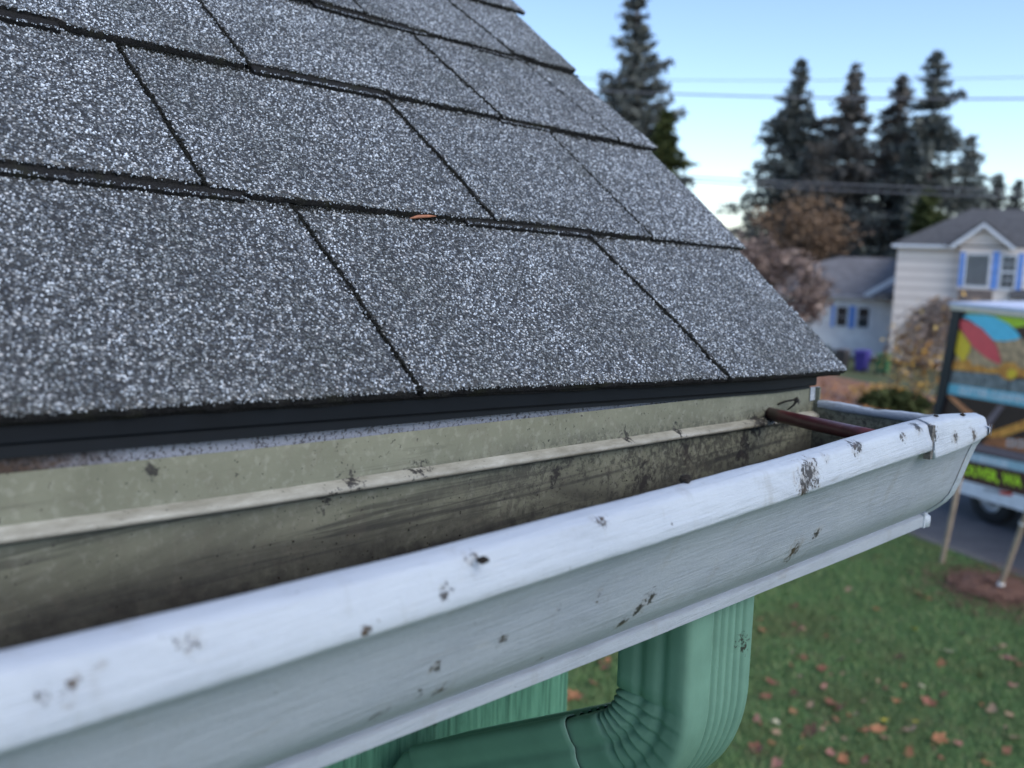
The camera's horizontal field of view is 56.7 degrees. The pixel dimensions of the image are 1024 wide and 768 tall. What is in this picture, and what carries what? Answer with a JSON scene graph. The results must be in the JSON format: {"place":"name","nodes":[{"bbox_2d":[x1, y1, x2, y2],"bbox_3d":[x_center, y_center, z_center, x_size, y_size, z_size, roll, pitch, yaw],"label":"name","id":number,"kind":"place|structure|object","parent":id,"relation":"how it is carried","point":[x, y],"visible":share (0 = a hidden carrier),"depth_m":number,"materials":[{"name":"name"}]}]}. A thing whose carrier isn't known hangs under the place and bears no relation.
{"place":"outdoors","nodes":[
{"label":"outdoors","id":0,"kind":"place"},
{"bbox_2d":[513,0,1023,242],"label":"sky","id":1,"kind":"structure","parent":0,"point":[706,39],"materials":[{"name":"blue"}]},
{"bbox_2d":[567,532,1023,767],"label":"lawn","id":2,"kind":"structure","parent":0,"point":[883,710],"depth_m":6.37,"materials":[{"name":"green plant"}]},
{"bbox_2d":[0,397,717,767],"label":"house wall","id":3,"kind":"structure","parent":2,"relation":"on","point":[542,697],"depth_m":0.53,"materials":[{"name":"paint"}]},
{"bbox_2d":[0,0,846,458],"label":"shingle roof","id":4,"kind":"structure","parent":3,"relation":"on","point":[210,230],"depth_m":0.54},
{"bbox_2d":[410,215,435,218],"bbox_3d":[-0.054,-0.102,0.582,0.003,0.003,0.022,10,12,44],"label":"pine needle","id":5,"kind":"object","parent":4,"relation":"on","point":[421,216],"visible":1,"depth_m":0.58,"materials":[{"name":"brown plant"}]},
{"bbox_2d":[0,387,991,767],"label":"rain gutter","id":6,"kind":"object","parent":3,"relation":"attached to","point":[220,653],"visible":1,"depth_m":0.38,"materials":[{"name":"paint"}]},
{"bbox_2d":[5,432,781,635],"bbox_3d":[0.041,0.082,0.502,0.084,0.095,0.631,10,12,44],"label":"loose grit","id":7,"kind":"object","parent":6,"relation":"in","point":[417,524],"visible":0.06,"depth_m":0.45,"materials":[{"name":"grey gravel"}]},
{"bbox_2d":[477,556,488,563],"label":"dirt clump","id":8,"kind":"object","parent":6,"relation":"on","point":[482,559],"visible":1,"depth_m":0.32,"materials":[{"name":"brown soil"}]},
{"bbox_2d":[678,474,691,483],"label":"dirt clump","id":9,"kind":"object","parent":6,"relation":"on","point":[686,478],"visible":1,"depth_m":0.42,"materials":[{"name":"soil"}]},
{"bbox_2d":[777,397,798,409],"bbox_3d":[0.208,0.015,0.715,0.011,0.010,0.015,10,12,44],"label":"bent nail","id":10,"kind":"object","parent":6,"relation":"attached to","point":[796,400],"visible":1,"depth_m":0.71,"materials":[{"name":"black metal"}]},
{"bbox_2d":[393,596,753,767],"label":"downspout","id":11,"kind":"object","parent":3,"relation":"attached to","point":[680,699],"visible":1,"depth_m":0.55,"materials":[{"name":"green paint"}]},
{"bbox_2d":[568,689,587,701],"bbox_3d":[0.414,1.968,5.980,0.154,0.030,0.079,13,34,37],"label":"fallen leaf","id":12,"kind":"object","parent":2,"relation":"on","point":[570,692],"visible":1,"depth_m":6.00,"materials":[{"name":"orange plant"}]},
{"bbox_2d":[751,746,759,754],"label":"fallen leaf","id":13,"kind":"object","parent":2,"relation":"on","point":[753,749],"visible":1,"depth_m":5.42,"materials":[{"name":"brown plant"}]},
{"bbox_2d":[753,713,761,721],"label":"fallen leaf","id":14,"kind":"object","parent":2,"relation":"on","point":[755,718],"visible":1,"depth_m":5.79,"materials":[{"name":"plant"}]},
{"bbox_2d":[748,741,767,753],"bbox_3d":[1.407,2.080,5.420,0.076,0.026,0.138,-35,21,-26],"label":"fallen leaf","id":15,"kind":"object","parent":2,"relation":"on","point":[756,744],"visible":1,"depth_m":5.45,"materials":[{"name":"brown plant"}]},
{"bbox_2d":[759,693,770,698],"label":"fallen leaf","id":16,"kind":"object","parent":2,"relation":"on","point":[768,696],"visible":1,"depth_m":6.07,"materials":[{"name":"brown plant"}]},
{"bbox_2d":[761,676,779,684],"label":"fallen leaf","id":17,"kind":"object","parent":2,"relation":"on","point":[772,681],"visible":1,"depth_m":6.27,"materials":[{"name":"brown plant"}]},
{"bbox_2d":[771,729,780,734],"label":"fallen leaf","id":18,"kind":"object","parent":2,"relation":"on","point":[776,731],"visible":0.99,"depth_m":5.64,"materials":[{"name":"beige plant"}]},
{"bbox_2d":[771,756,783,767],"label":"fallen leaf","id":19,"kind":"object","parent":2,"relation":"on","point":[780,763],"visible":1,"depth_m":5.29,"materials":[{"name":"plant"}]},
{"bbox_2d":[789,688,798,699],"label":"fallen leaf","id":20,"kind":"object","parent":2,"relation":"on","point":[794,691],"visible":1,"depth_m":6.11,"materials":[{"name":"plant"}]},
{"bbox_2d":[790,707,798,716],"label":"fallen leaf","id":21,"kind":"object","parent":2,"relation":"on","point":[795,710],"visible":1,"depth_m":5.88,"materials":[{"name":"brown plant"}]},
{"bbox_2d":[806,698,813,707],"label":"fallen leaf","id":22,"kind":"object","parent":2,"relation":"on","point":[810,703],"visible":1,"depth_m":5.97,"materials":[{"name":"beige plant"}]},
{"bbox_2d":[803,721,817,737],"bbox_3d":[1.758,2.067,5.635,0.169,0.018,0.089,-36,26,-33],"label":"fallen leaf","id":23,"kind":"object","parent":2,"relation":"on","point":[811,727],"visible":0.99,"depth_m":5.65,"materials":[{"name":"brown plant"}]},
{"bbox_2d":[816,664,829,670],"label":"fallen leaf","id":24,"kind":"object","parent":2,"relation":"on","point":[821,667],"visible":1,"depth_m":6.48,"materials":[{"name":"brown plant"}]},
{"bbox_2d":[822,696,837,704],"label":"fallen leaf","id":25,"kind":"object","parent":2,"relation":"on","point":[829,699],"visible":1,"depth_m":6.01,"materials":[{"name":"brown plant"}]},
{"bbox_2d":[825,748,836,755],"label":"fallen leaf","id":26,"kind":"object","parent":2,"relation":"on","point":[832,753],"visible":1,"depth_m":5.42,"materials":[{"name":"plant"}]},
{"bbox_2d":[832,703,844,710],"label":"fallen leaf","id":27,"kind":"object","parent":2,"relation":"on","point":[839,707],"visible":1,"depth_m":5.93,"materials":[{"name":"brown plant"}]},
{"bbox_2d":[837,750,848,762],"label":"fallen leaf","id":28,"kind":"object","parent":2,"relation":"on","point":[842,758],"visible":1,"depth_m":5.35,"materials":[{"name":"orange plant"}]},
{"bbox_2d":[857,726,874,731],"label":"fallen leaf","id":29,"kind":"object","parent":2,"relation":"on","point":[865,730],"visible":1,"depth_m":5.68,"materials":[{"name":"brown plant"}]},
{"bbox_2d":[865,723,886,732],"bbox_3d":[2.178,2.062,5.692,0.137,0.014,0.071,2,35,-8],"label":"fallen leaf","id":30,"kind":"object","parent":2,"relation":"on","point":[878,728],"visible":1,"depth_m":5.70,"materials":[{"name":"orange plant"}]},
{"bbox_2d":[893,653,905,658],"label":"fallen leaf","id":31,"kind":"object","parent":2,"relation":"on","point":[900,655],"visible":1,"depth_m":6.69,"materials":[{"name":"brown plant"}]},
{"bbox_2d":[900,725,916,731],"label":"fallen leaf","id":32,"kind":"object","parent":2,"relation":"on","point":[911,729],"visible":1,"depth_m":5.69,"materials":[{"name":"plant"}]},
{"bbox_2d":[904,743,913,757],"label":"fallen leaf","id":33,"kind":"object","parent":2,"relation":"on","point":[910,750],"visible":1,"depth_m":5.44,"materials":[{"name":"brown plant"}]},
{"bbox_2d":[921,695,942,708],"bbox_3d":[2.663,2.023,6.025,0.145,0.024,0.075,22,42,20],"label":"fallen leaf","id":34,"kind":"object","parent":2,"relation":"on","point":[927,700],"visible":0.99,"depth_m":6.04,"materials":[{"name":"brown plant"}]},
{"bbox_2d":[930,732,946,744],"bbox_3d":[2.501,2.087,5.577,0.146,0.021,0.081,-17,34,-33],"label":"fallen leaf","id":35,"kind":"object","parent":2,"relation":"on","point":[942,735],"visible":1,"depth_m":5.59,"materials":[{"name":"orange plant"}]},
{"bbox_2d":[936,658,945,669],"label":"fallen leaf","id":36,"kind":"object","parent":2,"relation":"on","point":[941,663],"visible":0.92,"depth_m":6.60,"materials":[{"name":"brown plant"}]},
{"bbox_2d":[940,690,949,696],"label":"fallen leaf","id":37,"kind":"object","parent":2,"relation":"on","point":[943,694],"visible":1,"depth_m":6.16,"materials":[{"name":"plant"}]},
{"bbox_2d":[939,455,966,564],"bbox_3d":[3.981,1.192,8.594,0.045,1.175,0.183,-3,10,-25],"label":"tree stake","id":38,"kind":"object","parent":2,"relation":"on","point":[949,527],"visible":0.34,"depth_m":8.60,"materials":[{"name":"brown wood"}]},
{"bbox_2d":[953,740,962,746],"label":"fallen leaf","id":39,"kind":"object","parent":2,"relation":"on","point":[958,742],"visible":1,"depth_m":5.56,"materials":[{"name":"plant"}]},
{"bbox_2d":[901,557,1023,624],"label":"mulch ring","id":40,"kind":"object","parent":2,"relation":"on","point":[984,585],"visible":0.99,"depth_m":8.02,"materials":[{"name":"brown wood"}]},
{"bbox_2d":[997,514,1023,586],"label":"tree stake","id":41,"kind":"object","parent":40,"relation":"on","point":[1009,560],"visible":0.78,"depth_m":7.91,"materials":[{"name":"brown wood"}]},
{"bbox_2d":[986,702,997,715],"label":"fallen leaf","id":42,"kind":"object","parent":2,"relation":"on","point":[991,708],"visible":1,"depth_m":5.97,"materials":[{"name":"beige plant"}]},
{"bbox_2d":[1000,746,1011,754],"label":"fallen leaf","id":43,"kind":"object","parent":2,"relation":"on","point":[1006,749],"visible":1,"depth_m":5.48,"materials":[{"name":"brown plant"}]},
{"bbox_2d":[1005,710,1014,716],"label":"fallen leaf","id":44,"kind":"object","parent":2,"relation":"on","point":[1010,713],"visible":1,"depth_m":5.91,"materials":[{"name":"brown plant"}]},
{"bbox_2d":[1008,682,1019,687],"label":"fallen leaf","id":45,"kind":"object","parent":2,"relation":"on","point":[1013,685],"visible":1,"depth_m":6.31,"materials":[{"name":"beige plant"}]},
{"bbox_2d":[579,77,1023,80],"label":"overhead line","id":46,"kind":"object","parent":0,"point":[805,80],"visible":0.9,"depth_m":25.68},
{"bbox_2d":[590,89,1023,99],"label":"overhead line","id":47,"kind":"object","parent":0,"point":[818,97],"visible":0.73,"depth_m":25.43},
{"bbox_2d":[675,176,1023,190],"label":"overhead line","id":48,"kind":"object","parent":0,"point":[852,184],"visible":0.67,"depth_m":25.59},
{"bbox_2d":[680,180,1023,197],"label":"overhead line","id":49,"kind":"object","parent":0,"point":[854,190],"visible":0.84,"depth_m":25.70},
{"bbox_2d":[812,376,935,413],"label":"planted bank","id":50,"kind":"structure","parent":0,"point":[841,396],"depth_m":33.99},
{"bbox_2d":[648,106,700,190],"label":"conifer","id":51,"kind":"object","parent":50,"relation":"on","point":[664,139],"visible":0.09,"depth_m":49.74,"materials":[{"name":"green plant"}]},
{"bbox_2d":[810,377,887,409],"bbox_3d":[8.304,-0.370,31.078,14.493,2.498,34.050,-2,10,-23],"label":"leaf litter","id":52,"kind":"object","parent":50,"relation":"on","point":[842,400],"visible":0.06,"depth_m":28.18,"materials":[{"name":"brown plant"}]},
{"bbox_2d":[849,382,927,397],"bbox_3d":[10.266,0.278,25.980,2.162,0.664,1.210,10,12,44],"label":"leafy shrub","id":53,"kind":"object","parent":50,"relation":"on","point":[862,391],"visible":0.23,"depth_m":26.22,"materials":[{"name":"green plant"}]},
{"bbox_2d":[855,386,934,414],"bbox_3d":[9.106,0.483,22.630,1.836,0.790,1.451,10,12,44],"label":"green shrub","id":54,"kind":"object","parent":50,"relation":"on","point":[888,398],"visible":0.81,"depth_m":22.28,"materials":[{"name":"green plant"}]},
{"bbox_2d":[872,291,982,400],"bbox_3d":[10.937,-0.674,23.547,3.563,3.352,3.514,10,12,44],"label":"weeping tree","id":55,"kind":"object","parent":50,"relation":"on","point":[936,317],"visible":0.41,"depth_m":23.30,"materials":[{"name":"brown plant"}]},
{"bbox_2d":[838,356,941,395],"bbox_3d":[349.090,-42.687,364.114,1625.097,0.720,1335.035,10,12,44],"label":"ground","id":56,"kind":"structure","parent":0,"point":[869,376],"depth_m":46.20,"materials":[{"name":"green plant"}]},
{"bbox_2d":[596,0,716,217],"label":"fir tree","id":57,"kind":"object","parent":56,"relation":"on","point":[637,111],"visible":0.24,"depth_m":59.67,"materials":[{"name":"green plant"}]},
{"bbox_2d":[730,226,826,292],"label":"bare tree","id":58,"kind":"object","parent":56,"relation":"on","point":[773,268],"visible":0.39,"depth_m":49.85,"materials":[{"name":"brown plant"}]},
{"bbox_2d":[713,56,852,264],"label":"fir tree","id":59,"kind":"object","parent":56,"relation":"on","point":[790,133],"visible":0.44,"depth_m":82.49,"materials":[{"name":"green plant"}]},
{"bbox_2d":[736,187,873,262],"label":"bare tree","id":60,"kind":"object","parent":56,"relation":"on","point":[812,234],"visible":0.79,"depth_m":60.77,"materials":[{"name":"brown plant"}]},
{"bbox_2d":[775,255,839,327],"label":"bare tree","id":61,"kind":"object","parent":56,"relation":"on","point":[811,300],"visible":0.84,"depth_m":43.77,"materials":[{"name":"brown plant"}]},
{"bbox_2d":[775,257,896,357],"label":"house wing","id":62,"kind":"structure","parent":56,"relation":"on","point":[859,316],"depth_m":54.89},
{"bbox_2d":[834,305,848,327],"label":"window","id":63,"kind":"structure","parent":62,"relation":"in","point":[842,312],"depth_m":54.93,"materials":[{"name":"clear glass"}]},
{"bbox_2d":[856,306,870,329],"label":"window","id":64,"kind":"structure","parent":62,"relation":"in","point":[863,313],"depth_m":54.40,"materials":[{"name":"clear glass"}]},
{"bbox_2d":[765,62,908,273],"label":"fir tree","id":65,"kind":"object","parent":56,"relation":"on","point":[846,148],"visible":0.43,"depth_m":78.68,"materials":[{"name":"green plant"}]},
{"bbox_2d":[834,348,851,367],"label":"wheelie bin","id":66,"kind":"object","parent":56,"relation":"on","point":[842,355],"visible":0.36,"depth_m":47.99,"materials":[{"name":"grey plastic"}]},
{"bbox_2d":[853,349,872,372],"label":"wheelie bin","id":67,"kind":"object","parent":56,"relation":"on","point":[862,358],"visible":1,"depth_m":47.40,"materials":[{"name":"purple plastic"}]},
{"bbox_2d":[874,353,891,374],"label":"wheelie bin","id":68,"kind":"object","parent":56,"relation":"on","point":[878,364],"visible":0.82,"depth_m":46.77,"materials":[{"name":"green plastic"}]},
{"bbox_2d":[836,73,931,257],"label":"fir tree","id":69,"kind":"object","parent":56,"relation":"on","point":[896,111],"visible":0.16,"depth_m":79.99,"materials":[{"name":"green plant"}]},
{"bbox_2d":[831,49,989,257],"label":"fir tree","id":70,"kind":"object","parent":56,"relation":"on","point":[919,168],"visible":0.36,"depth_m":74.64,"materials":[{"name":"green plant"}]},
{"bbox_2d":[892,186,948,257],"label":"conifer","id":71,"kind":"object","parent":56,"relation":"on","point":[925,215],"visible":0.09,"depth_m":59.43,"materials":[{"name":"green plant"}]},
{"bbox_2d":[889,209,1023,362],"bbox_3d":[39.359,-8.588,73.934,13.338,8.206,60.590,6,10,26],"label":"neighbour house","id":72,"kind":"structure","parent":56,"relation":"on","point":[934,261],"depth_m":49.58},
{"bbox_2d":[963,253,990,287],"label":"window","id":73,"kind":"structure","parent":72,"relation":"in","point":[977,266],"depth_m":48.48,"materials":[{"name":"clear glass"}]},
{"bbox_2d":[998,254,1017,289],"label":"window","id":74,"kind":"structure","parent":72,"relation":"in","point":[1008,266],"depth_m":47.85,"materials":[{"name":"clear glass"}]},
{"bbox_2d":[940,133,1003,216],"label":"fir tree","id":75,"kind":"object","parent":56,"relation":"on","point":[972,155],"visible":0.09,"depth_m":85.80,"materials":[{"name":"green plant"}]},
{"bbox_2d":[982,172,1017,247],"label":"fir tree","id":76,"kind":"object","parent":56,"relation":"on","point":[996,202],"visible":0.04,"depth_m":87.33,"materials":[{"name":"green plant"}]},
{"bbox_2d":[1003,179,1023,208],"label":"fir tree","id":77,"kind":"object","parent":56,"relation":"on","point":[1019,184],"visible":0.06,"depth_m":88.95,"materials":[{"name":"green plant"}]},
{"bbox_2d":[914,490,1023,572],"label":"street","id":78,"kind":"structure","parent":0,"point":[972,532],"depth_m":10.37,"materials":[{"name":"grey asphalt"}]},
{"bbox_2d":[908,531,1023,578],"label":"kerb","id":79,"kind":"structure","parent":78,"relation":"on","point":[959,551],"depth_m":9.04,"materials":[{"name":"concrete"}]},
{"bbox_2d":[932,301,1023,523],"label":"box truck","id":80,"kind":"object","parent":78,"relation":"on","point":[982,370],"visible":0.81,"depth_m":10.55,"materials":[{"name":"multicoloured metal"}]}
]}

